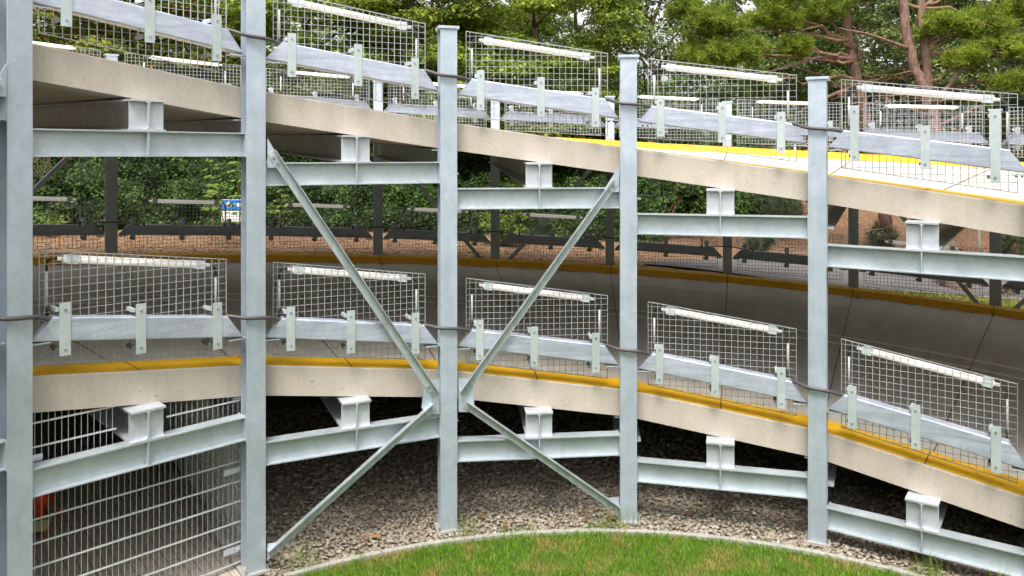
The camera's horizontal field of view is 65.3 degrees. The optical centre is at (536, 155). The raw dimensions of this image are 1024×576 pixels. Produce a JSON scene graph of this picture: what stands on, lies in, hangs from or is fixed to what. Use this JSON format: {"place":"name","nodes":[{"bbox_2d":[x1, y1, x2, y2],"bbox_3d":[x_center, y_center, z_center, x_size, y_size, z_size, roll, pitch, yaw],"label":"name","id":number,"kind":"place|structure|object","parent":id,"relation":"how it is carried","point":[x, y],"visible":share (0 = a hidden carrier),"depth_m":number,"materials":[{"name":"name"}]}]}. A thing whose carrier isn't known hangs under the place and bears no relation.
{"place":"outdoors","nodes":[
{"label":"outdoors","id":0,"kind":"place"},
{"bbox_2d":[33,409,240,575],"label":"paving","id":1,"kind":"structure","parent":0,"point":[219,560],"depth_m":8.81,"materials":[{"name":"concrete"}]},
{"bbox_2d":[0,0,32,575],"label":"steel column","id":2,"kind":"structure","parent":1,"relation":"on","point":[16,289],"depth_m":6.36,"materials":[{"name":"metal"}]},
{"bbox_2d":[33,413,245,497],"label":"cross beam","id":3,"kind":"structure","parent":2,"relation":"attached to","point":[52,475],"depth_m":7.04,"materials":[{"name":"metal"}]},
{"bbox_2d":[33,302,245,356],"bbox_3d":[-3.519,1.527,7.156,0.195,0.612,1.886,0,0,44],"label":"guard rail","id":4,"kind":"object","parent":2,"relation":"attached to","point":[64,327],"visible":0.98,"depth_m":7.03,"materials":[{"name":"metal"}]},
{"bbox_2d":[38,250,226,362],"bbox_3d":[-3.585,1.370,7.220,0.015,1.170,1.607,0,0,44],"label":"barrier","id":5,"kind":"object","parent":4,"relation":"attached to","point":[105,297],"visible":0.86,"depth_m":7.13,"materials":[{"name":"metal"}]},
{"bbox_2d":[45,254,216,315],"bbox_3d":[-3.624,1.197,7.244,0.088,0.704,1.484,0,0,44],"label":"tube light","id":6,"kind":"object","parent":5,"relation":"attached to","point":[134,261],"visible":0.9,"depth_m":7.15,"materials":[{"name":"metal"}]},
{"bbox_2d":[33,128,245,156],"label":"cross beam","id":7,"kind":"structure","parent":2,"relation":"attached to","point":[81,143],"depth_m":7.05,"materials":[{"name":"metal"}]},
{"bbox_2d":[33,99,165,131],"bbox_3d":[-6.610,-0.462,10.134,8.810,0.495,0.300,0,0,44],"label":"radial girder","id":8,"kind":"object","parent":7,"relation":"on","point":[134,114],"visible":0.75,"depth_m":7.81,"materials":[{"name":"metal"}]},
{"bbox_2d":[33,0,245,60],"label":"guard rail","id":9,"kind":"object","parent":2,"relation":"attached to","point":[149,20],"visible":0.97,"depth_m":7.12,"materials":[{"name":"metal"}]},
{"bbox_2d":[38,0,226,73],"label":"barrier","id":10,"kind":"object","parent":9,"relation":"attached to","point":[145,49],"visible":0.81,"depth_m":7.31,"materials":[{"name":"metal"}]},
{"bbox_2d":[33,44,1023,236],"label":"ramp deck","id":11,"kind":"structure","parent":2,"relation":"on","point":[62,76],"depth_m":8.53,"materials":[{"name":"concrete"}]},
{"bbox_2d":[163,119,240,132],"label":"radial girder","id":12,"kind":"object","parent":11,"relation":"on","point":[229,125],"visible":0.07,"depth_m":9.18,"materials":[{"name":"metal"}]},
{"bbox_2d":[266,135,370,162],"bbox_3d":[-3.787,-0.174,12.190,0.300,0.495,8.810,0,0,-26],"label":"radial girder","id":13,"kind":"object","parent":11,"relation":"attached to","point":[347,148],"visible":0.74,"depth_m":9.46,"materials":[{"name":"metal"}]},
{"bbox_2d":[371,143,458,174],"bbox_3d":[-2.190,-0.033,12.954,0.300,0.488,8.530,0,0,-16],"label":"radial girder","id":14,"kind":"object","parent":11,"relation":"on","point":[394,153],"visible":0.55,"depth_m":12.13,"materials":[{"name":"metal"}]},
{"bbox_2d":[489,156,552,188],"bbox_3d":[-0.431,0.115,13.156,0.300,0.495,8.810,0,0,-6],"label":"radial girder","id":15,"kind":"object","parent":11,"relation":"attached to","point":[526,174],"visible":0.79,"depth_m":8.85,"materials":[{"name":"metal"}]},
{"bbox_2d":[905,218,965,251],"bbox_3d":[6.245,0.692,11.499,0.300,0.495,8.810,0,0,34],"label":"radial girder","id":16,"kind":"object","parent":11,"relation":"attached to","point":[930,236],"visible":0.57,"depth_m":7.92,"materials":[{"name":"metal"}]},
{"bbox_2d":[33,399,240,575],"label":"gate","id":17,"kind":"structure","parent":1,"relation":"on","point":[39,457],"depth_m":7.20,"materials":[{"name":"metal"}]},
{"bbox_2d":[33,127,1023,299],"bbox_3d":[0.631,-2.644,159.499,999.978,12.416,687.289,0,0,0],"label":"terrain","id":18,"kind":"structure","parent":0,"point":[968,237],"depth_m":19.33,"materials":[{"name":"brown soil"}]},
{"bbox_2d":[33,0,240,82],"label":"leafy tree","id":19,"kind":"object","parent":18,"relation":"on","point":[122,56],"visible":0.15,"depth_m":24.92,"materials":[{"name":"green plant"}]},
{"bbox_2d":[206,0,424,161],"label":"leafy tree","id":20,"kind":"object","parent":18,"relation":"on","point":[235,78],"visible":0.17,"depth_m":25.60,"materials":[{"name":"green plant"}]},
{"bbox_2d":[33,157,670,242],"bbox_3d":[-8.076,1.183,20.215,25.924,3.150,6.899,0,0,-26],"label":"ivy hedge","id":21,"kind":"object","parent":18,"relation":"on","point":[400,197],"visible":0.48,"depth_m":21.75,"materials":[{"name":"green plant"}]},
{"bbox_2d":[296,0,528,184],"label":"leafy tree","id":22,"kind":"object","parent":18,"relation":"on","point":[462,10],"visible":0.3,"depth_m":25.43,"materials":[{"name":"green plant"}]},
{"bbox_2d":[33,106,807,215],"bbox_3d":[-8.294,0.138,23.673,37.426,5.782,10.652,0,0,-23],"label":"tall hedge","id":23,"kind":"object","parent":18,"relation":"on","point":[747,203],"visible":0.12,"depth_m":26.23,"materials":[{"name":"green plant"}]},
{"bbox_2d":[392,0,560,122],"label":"leafy tree","id":24,"kind":"object","parent":18,"relation":"on","point":[550,30],"visible":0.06,"depth_m":35.10,"materials":[{"name":"green plant"}]},
{"bbox_2d":[33,213,976,266],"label":"bark chips","id":25,"kind":"object","parent":18,"relation":"on","point":[221,249],"visible":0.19,"depth_m":17.96,"materials":[{"name":"brown wood"}]},
{"bbox_2d":[33,0,1023,161],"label":"distant wood","id":26,"kind":"object","parent":18,"relation":"on","point":[674,84],"visible":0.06,"depth_m":42.23,"materials":[{"name":"green plant"}]},
{"bbox_2d":[428,0,654,187],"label":"leafy tree","id":27,"kind":"object","parent":18,"relation":"on","point":[533,66],"visible":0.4,"depth_m":26.45,"materials":[{"name":"green plant"}]},
{"bbox_2d":[500,0,660,113],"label":"leafy tree","id":28,"kind":"object","parent":18,"relation":"on","point":[576,26],"visible":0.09,"depth_m":37.16,"materials":[{"name":"green plant"}]},
{"bbox_2d":[572,0,734,136],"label":"leafy tree","id":29,"kind":"object","parent":18,"relation":"on","point":[650,51],"visible":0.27,"depth_m":31.29,"materials":[{"name":"green plant"}]},
{"bbox_2d":[637,179,702,212],"bbox_3d":[3.938,1.339,24.030,1.978,2.211,2.210,0,0,-34],"label":"shrub","id":30,"kind":"object","parent":18,"relation":"on","point":[689,193],"visible":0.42,"depth_m":23.62,"materials":[{"name":"green plant"}]},
{"bbox_2d":[656,0,890,144],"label":"leafy tree","id":31,"kind":"object","parent":18,"relation":"on","point":[777,93],"visible":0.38,"depth_m":33.13,"materials":[{"name":"green plant"}]},
{"bbox_2d":[662,0,908,242],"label":"pine tree","id":32,"kind":"object","parent":18,"relation":"on","point":[711,21],"visible":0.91,"depth_m":20.88,"materials":[{"name":"green plant"}]},
{"bbox_2d":[644,258,1023,298],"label":"footpath","id":33,"kind":"structure","parent":18,"relation":"on","point":[737,269],"depth_m":18.55,"materials":[{"name":"concrete"}]},
{"bbox_2d":[752,0,983,153],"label":"pine tree","id":34,"kind":"object","parent":18,"relation":"on","point":[873,18],"visible":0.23,"depth_m":34.52,"materials":[{"name":"green plant"}]},
{"bbox_2d":[840,0,1023,296],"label":"pine tree","id":35,"kind":"object","parent":18,"relation":"on","point":[992,25],"visible":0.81,"depth_m":19.69,"materials":[{"name":"green plant"}]},
{"bbox_2d":[876,0,1023,155],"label":"leafy tree","id":36,"kind":"object","parent":18,"relation":"on","point":[956,4],"visible":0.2,"depth_m":33.94,"materials":[{"name":"green plant"}]},
{"bbox_2d":[33,0,1023,138],"label":"sky","id":37,"kind":"structure","parent":0,"point":[580,19],"materials":[{"name":"white"}]},
{"bbox_2d":[289,527,918,575],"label":"lawn","id":38,"kind":"structure","parent":0,"point":[570,555],"depth_m":8.03,"materials":[{"name":"plant"}]},
{"bbox_2d":[282,528,924,575],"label":"edging kerb","id":39,"kind":"structure","parent":38,"relation":"on","point":[563,531],"depth_m":8.32,"materials":[{"name":"concrete"}]},
{"label":"ground","id":40,"kind":"structure","parent":0,"visible":0},
{"bbox_2d":[33,253,1023,528],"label":"ramp deck","id":41,"kind":"structure","parent":40,"relation":"on","point":[983,341],"depth_m":10.89,"materials":[{"name":"concrete"}]},
{"bbox_2d":[162,396,1023,575],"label":"gravel bed","id":42,"kind":"object","parent":40,"relation":"on","point":[279,402],"visible":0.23,"depth_m":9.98,"materials":[{"name":"grey gravel"}]},
{"bbox_2d":[103,53,118,253],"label":"steel column","id":43,"kind":"structure","parent":42,"relation":"on","point":[111,201],"depth_m":14.92,"materials":[{"name":"grey metal"}]},
{"bbox_2d":[118,217,239,239],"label":"guard rail","id":44,"kind":"object","parent":43,"relation":"attached to","point":[179,230],"visible":0.74,"depth_m":15.63,"materials":[{"name":"metal"}]},
{"bbox_2d":[125,198,240,247],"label":"barrier","id":45,"kind":"object","parent":44,"relation":"attached to","point":[174,225],"visible":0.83,"depth_m":15.54,"materials":[{"name":"metal"}]},
{"bbox_2d":[158,461,240,568],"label":"edging kerb","id":46,"kind":"structure","parent":42,"relation":"on","point":[221,538],"depth_m":8.90,"materials":[{"name":"concrete"}]},
{"bbox_2d":[163,397,240,551],"bbox_3d":[-4.857,3.205,10.603,0.059,1.750,6.506,0,0,-36],"label":"side fence","id":47,"kind":"object","parent":42,"relation":"on","point":[192,459],"visible":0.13,"depth_m":9.08,"materials":[{"name":"metal"}]},
{"bbox_2d":[236,0,275,575],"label":"steel column","id":48,"kind":"structure","parent":42,"relation":"on","point":[253,303],"depth_m":7.78,"materials":[{"name":"metal"}]},
{"bbox_2d":[372,81,382,254],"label":"steel column","id":49,"kind":"structure","parent":42,"relation":"on","point":[377,210],"depth_m":17.14,"materials":[{"name":"grey metal"}]},
{"bbox_2d":[266,220,373,241],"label":"guard rail","id":50,"kind":"object","parent":49,"relation":"attached to","point":[312,232],"visible":0.77,"depth_m":16.73,"materials":[{"name":"metal"}]},
{"bbox_2d":[266,202,368,248],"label":"barrier","id":51,"kind":"object","parent":50,"relation":"attached to","point":[317,230],"visible":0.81,"depth_m":16.62,"materials":[{"name":"metal"}]},
{"bbox_2d":[383,223,490,245],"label":"guard rail","id":52,"kind":"object","parent":49,"relation":"attached to","point":[401,234],"visible":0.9,"depth_m":17.43,"materials":[{"name":"metal"}]},
{"bbox_2d":[421,25,473,534],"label":"steel column","id":53,"kind":"structure","parent":42,"relation":"on","point":[444,401],"depth_m":8.64,"materials":[{"name":"metal"}]},
{"bbox_2d":[267,402,435,555],"bbox_3d":[-1.844,3.288,8.169,1.733,1.284,0.061,0,0,-26],"label":"diagonal brace","id":54,"kind":"object","parent":53,"relation":"attached to","point":[338,491],"visible":1,"depth_m":8.15,"materials":[{"name":"metal"}]},
{"bbox_2d":[266,413,439,465],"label":"cross beam","id":55,"kind":"structure","parent":53,"relation":"attached to","point":[292,447],"depth_m":8.22,"materials":[{"name":"metal"}]},
{"bbox_2d":[319,395,370,430],"bbox_3d":[-3.787,2.576,12.190,0.300,0.495,8.810,0,0,-26],"label":"radial girder","id":56,"kind":"object","parent":55,"relation":"on","point":[347,413],"visible":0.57,"depth_m":8.30,"materials":[{"name":"metal"}]},
{"bbox_2d":[266,33,439,98],"bbox_3d":[-1.901,-0.915,8.334,1.886,0.618,0.195,0,0,-26],"label":"guard rail","id":57,"kind":"object","parent":53,"relation":"attached to","point":[291,54],"visible":0.98,"depth_m":8.25,"materials":[{"name":"metal"}]},
{"bbox_2d":[273,0,425,108],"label":"barrier","id":58,"kind":"object","parent":57,"relation":"attached to","point":[350,46],"visible":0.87,"depth_m":8.40,"materials":[{"name":"metal"}]},
{"bbox_2d":[278,0,416,57],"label":"tube light","id":59,"kind":"object","parent":58,"relation":"attached to","point":[354,15],"visible":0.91,"depth_m":8.41,"materials":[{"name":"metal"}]},
{"bbox_2d":[266,306,439,353],"bbox_3d":[-1.901,1.816,8.334,1.886,0.612,0.195,0,0,-26],"label":"guard rail","id":60,"kind":"object","parent":53,"relation":"attached to","point":[290,327],"visible":0.94,"depth_m":8.22,"materials":[{"name":"metal"}]},
{"bbox_2d":[273,262,425,359],"bbox_3d":[-1.941,1.658,8.417,1.607,1.170,0.015,0,0,-26],"label":"barrier","id":61,"kind":"object","parent":60,"relation":"attached to","point":[363,306],"visible":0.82,"depth_m":8.37,"materials":[{"name":"metal"}]},
{"bbox_2d":[278,265,416,315],"bbox_3d":[-1.970,1.486,8.453,1.484,0.704,0.088,0,0,-26],"label":"tube light","id":62,"kind":"object","parent":61,"relation":"attached to","point":[320,271],"visible":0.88,"depth_m":8.37,"materials":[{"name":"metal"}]},
{"bbox_2d":[266,161,439,185],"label":"cross beam","id":63,"kind":"structure","parent":53,"relation":"attached to","point":[322,173],"depth_m":8.29,"materials":[{"name":"metal"}]},
{"bbox_2d":[267,150,439,396],"bbox_3d":[-1.833,1.265,8.174,1.756,2.646,0.061,0,0,-26],"label":"diagonal brace","id":64,"kind":"object","parent":53,"relation":"attached to","point":[342,256],"visible":1,"depth_m":8.16,"materials":[{"name":"metal"}]},
{"bbox_2d":[457,430,619,462],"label":"cross beam","id":65,"kind":"structure","parent":53,"relation":"attached to","point":[557,445],"depth_m":8.84,"materials":[{"name":"metal"}]},
{"bbox_2d":[518,405,552,438],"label":"radial girder","id":66,"kind":"object","parent":65,"relation":"on","point":[536,422],"visible":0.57,"depth_m":8.83,"materials":[{"name":"metal"}]},
{"bbox_2d":[457,320,619,372],"bbox_3d":[0.022,2.104,8.888,1.886,0.612,0.195,0,0,-6],"label":"guard rail","id":67,"kind":"object","parent":53,"relation":"attached to","point":[533,344],"visible":0.97,"depth_m":8.82,"materials":[{"name":"metal"}]},
{"bbox_2d":[466,278,607,378],"bbox_3d":[0.013,1.947,8.979,1.607,1.170,0.015,0,0,-6],"label":"barrier","id":68,"kind":"object","parent":67,"relation":"attached to","point":[583,334],"visible":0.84,"depth_m":9.01,"materials":[{"name":"metal"}]},
{"bbox_2d":[470,283,600,341],"bbox_3d":[-0.002,1.774,9.023,1.484,0.704,0.088,0,0,-6],"label":"tube light","id":69,"kind":"object","parent":68,"relation":"attached to","point":[517,289],"visible":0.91,"depth_m":8.99,"materials":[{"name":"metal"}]},
{"bbox_2d":[457,70,619,126],"bbox_3d":[0.022,-0.626,8.888,1.886,0.618,0.195,0,0,-6],"label":"guard rail","id":70,"kind":"object","parent":53,"relation":"attached to","point":[480,89],"visible":0.98,"depth_m":8.80,"materials":[{"name":"metal"}]},
{"bbox_2d":[466,31,607,135],"bbox_3d":[0.013,-0.803,8.979,1.607,1.170,0.015,0,0,-6],"label":"barrier","id":71,"kind":"object","parent":70,"relation":"attached to","point":[571,85],"visible":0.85,"depth_m":9.01,"materials":[{"name":"metal"}]},
{"bbox_2d":[470,37,600,97],"bbox_3d":[-0.002,-0.976,9.023,1.484,0.704,0.088,0,0,-6],"label":"tube light","id":72,"kind":"object","parent":71,"relation":"attached to","point":[522,46],"visible":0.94,"depth_m":8.99,"materials":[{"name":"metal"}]},
{"bbox_2d":[457,187,619,209],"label":"cross beam","id":73,"kind":"structure","parent":53,"relation":"attached to","point":[539,198],"depth_m":8.83,"materials":[{"name":"metal"}]},
{"bbox_2d":[460,179,618,394],"bbox_3d":[0.046,1.427,8.716,1.752,2.345,0.062,0,0,-6],"label":"diagonal brace","id":74,"kind":"object","parent":53,"relation":"attached to","point":[538,288],"visible":1,"depth_m":8.73,"materials":[{"name":"metal"}]},
{"bbox_2d":[463,401,620,512],"bbox_3d":[0.068,3.304,8.718,1.733,1.291,0.061,0,0,-6],"label":"diagonal brace","id":75,"kind":"object","parent":53,"relation":"attached to","point":[538,454],"visible":0.98,"depth_m":8.73,"materials":[{"name":"metal"}]},
{"bbox_2d":[491,101,499,258],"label":"steel column","id":76,"kind":"structure","parent":42,"relation":"on","point":[495,183],"depth_m":17.62,"materials":[{"name":"grey metal"}]},
{"bbox_2d":[500,228,605,251],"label":"guard rail","id":77,"kind":"object","parent":76,"relation":"attached to","point":[505,240],"visible":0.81,"depth_m":17.74,"materials":[{"name":"metal"}]},
{"bbox_2d":[505,211,600,258],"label":"barrier","id":78,"kind":"object","parent":77,"relation":"attached to","point":[586,242],"visible":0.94,"depth_m":17.58,"materials":[{"name":"metal"}]},
{"bbox_2d":[501,105,605,128],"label":"guard rail","id":79,"kind":"object","parent":76,"relation":"attached to","point":[511,115],"visible":0.68,"depth_m":17.74,"materials":[{"name":"metal"}]},
{"bbox_2d":[605,96,614,264],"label":"steel column","id":80,"kind":"structure","parent":42,"relation":"on","point":[609,232],"depth_m":17.67,"materials":[{"name":"grey metal"}]},
{"bbox_2d":[604,55,640,524],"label":"steel column","id":81,"kind":"structure","parent":42,"relation":"on","point":[628,287],"depth_m":8.85,"materials":[{"name":"metal"}]},
{"bbox_2d":[270,499,1012,575],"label":"weeds","id":82,"kind":"object","parent":42,"relation":"on","point":[610,515],"visible":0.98,"depth_m":7.92,"materials":[{"name":"green plant"}]},
{"bbox_2d":[722,101,732,274],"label":"steel column","id":83,"kind":"structure","parent":42,"relation":"on","point":[727,259],"depth_m":17.27,"materials":[{"name":"grey metal"}]},
{"bbox_2d":[614,238,722,259],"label":"guard rail","id":84,"kind":"object","parent":83,"relation":"attached to","point":[665,248],"visible":0.67,"depth_m":17.53,"materials":[{"name":"metal"}]},
{"bbox_2d":[804,76,831,547],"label":"steel column","id":85,"kind":"structure","parent":42,"relation":"on","point":[817,533],"depth_m":8.37,"materials":[{"name":"metal"}]},
{"bbox_2d":[637,456,807,499],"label":"cross beam","id":86,"kind":"structure","parent":85,"relation":"attached to","point":[765,481],"depth_m":8.69,"materials":[{"name":"metal"}]},
{"bbox_2d":[706,434,734,470],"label":"radial girder","id":87,"kind":"object","parent":86,"relation":"on","point":[720,453],"visible":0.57,"depth_m":8.69,"materials":[{"name":"metal"}]},
{"bbox_2d":[637,344,807,408],"bbox_3d":[2.019,2.393,8.750,1.886,0.612,0.195,0,0,14],"label":"guard rail","id":88,"kind":"object","parent":85,"relation":"attached to","point":[781,387],"visible":0.99,"depth_m":8.67,"materials":[{"name":"metal"}]},
{"bbox_2d":[648,301,796,415],"bbox_3d":[2.041,2.235,8.840,1.607,1.170,0.015,0,0,14],"label":"barrier","id":89,"kind":"object","parent":88,"relation":"attached to","point":[706,345],"visible":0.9,"depth_m":8.83,"materials":[{"name":"metal"}]},
{"bbox_2d":[653,306,789,376],"bbox_3d":[2.042,2.063,8.886,1.484,0.704,0.088,0,0,14],"label":"tube light","id":90,"kind":"object","parent":89,"relation":"attached to","point":[721,320],"visible":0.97,"depth_m":8.85,"materials":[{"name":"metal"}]},
{"bbox_2d":[637,212,807,238],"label":"cross beam","id":91,"kind":"structure","parent":85,"relation":"attached to","point":[780,226],"depth_m":8.70,"materials":[{"name":"metal"}]},
{"bbox_2d":[706,186,734,215],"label":"radial girder","id":92,"kind":"object","parent":91,"relation":"on","point":[720,201],"visible":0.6,"depth_m":8.69,"materials":[{"name":"metal"}]},
{"bbox_2d":[637,97,807,152],"bbox_3d":[2.019,-0.338,8.750,1.886,0.618,0.195,0,0,14],"label":"guard rail","id":93,"kind":"object","parent":85,"relation":"attached to","point":[722,124],"visible":0.98,"depth_m":8.66,"materials":[{"name":"metal"}]},
{"bbox_2d":[648,58,796,161],"bbox_3d":[2.041,-0.515,8.840,1.607,1.170,0.015,0,0,14],"label":"barrier","id":94,"kind":"object","parent":93,"relation":"attached to","point":[750,103],"visible":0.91,"depth_m":8.81,"materials":[{"name":"metal"}]},
{"bbox_2d":[653,63,789,122],"bbox_3d":[2.042,-0.687,8.886,1.484,0.704,0.088,0,0,14],"label":"tube light","id":95,"kind":"object","parent":94,"relation":"attached to","point":[696,70],"visible":0.98,"depth_m":8.86,"materials":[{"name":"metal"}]},
{"bbox_2d":[827,502,1023,575],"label":"cross beam","id":96,"kind":"structure","parent":85,"relation":"attached to","point":[974,551],"depth_m":7.86,"materials":[{"name":"metal"}]},
{"bbox_2d":[905,490,948,534],"bbox_3d":[6.245,3.442,11.499,0.300,0.495,8.810,0,0,34],"label":"radial girder","id":97,"kind":"object","parent":96,"relation":"on","point":[925,513],"visible":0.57,"depth_m":7.90,"materials":[{"name":"metal"}]},
{"bbox_2d":[827,385,1023,473],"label":"guard rail","id":98,"kind":"object","parent":85,"relation":"attached to","point":[995,448],"visible":0.98,"depth_m":7.86,"materials":[{"name":"metal"}]},
{"bbox_2d":[841,338,1017,483],"bbox_3d":[3.900,2.524,8.015,1.607,1.170,0.017,0,0,34],"label":"barrier","id":99,"kind":"object","parent":98,"relation":"attached to","point":[937,396],"visible":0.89,"depth_m":7.99,"materials":[{"name":"metal"}]},
{"bbox_2d":[847,345,1009,437],"bbox_3d":[3.917,2.351,8.058,1.484,0.704,0.088,0,0,34],"label":"tube light","id":100,"kind":"object","parent":99,"relation":"attached to","point":[956,373],"visible":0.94,"depth_m":7.98,"materials":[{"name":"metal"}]},
{"bbox_2d":[827,105,1023,182],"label":"guard rail","id":101,"kind":"object","parent":85,"relation":"attached to","point":[995,158],"visible":0.99,"depth_m":7.83,"materials":[{"name":"metal"}]},
{"bbox_2d":[841,79,1017,192],"bbox_3d":[3.900,-0.226,8.015,1.607,1.170,0.017,0,0,34],"label":"barrier","id":102,"kind":"object","parent":101,"relation":"attached to","point":[915,127],"visible":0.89,"depth_m":8.02,"materials":[{"name":"metal"}]},
{"bbox_2d":[847,84,1009,149],"bbox_3d":[3.917,-0.399,8.058,1.484,0.704,0.088,0,0,34],"label":"tube light","id":103,"kind":"object","parent":102,"relation":"attached to","point":[949,95],"visible":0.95,"depth_m":7.99,"materials":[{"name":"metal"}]},
{"bbox_2d":[827,243,1023,281],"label":"cross beam","id":104,"kind":"structure","parent":85,"relation":"attached to","point":[996,266],"depth_m":7.86,"materials":[{"name":"metal"}]},
{"bbox_2d":[847,105,859,287],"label":"steel column","id":105,"kind":"structure","parent":42,"relation":"on","point":[853,238],"depth_m":16.46,"materials":[{"name":"grey metal"}]},
{"bbox_2d":[866,122,988,144],"bbox_3d":[7.658,-0.420,15.867,2.420,0.529,0.195,0,0,29],"label":"guard rail","id":106,"kind":"object","parent":105,"relation":"attached to","point":[950,135],"visible":0.34,"depth_m":15.77,"materials":[{"name":"metal"}]},
{"bbox_2d":[864,104,982,145],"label":"barrier","id":107,"kind":"object","parent":106,"relation":"attached to","point":[917,119],"visible":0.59,"depth_m":15.68,"materials":[{"name":"metal"}]},
{"bbox_3d":[0.631,2.674,8.538,29.040,2.871,18.278,0,0,0],"label":"retaining wall","id":108,"kind":"object","parent":42,"relation":"on","visible":0},
{"bbox_2d":[82,401,165,445],"bbox_3d":[-6.610,2.288,10.134,8.810,0.495,0.300,0,0,44],"label":"radial girder","id":109,"kind":"object","parent":108,"relation":"on","point":[137,424],"visible":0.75,"depth_m":7.16,"materials":[{"name":"metal"}]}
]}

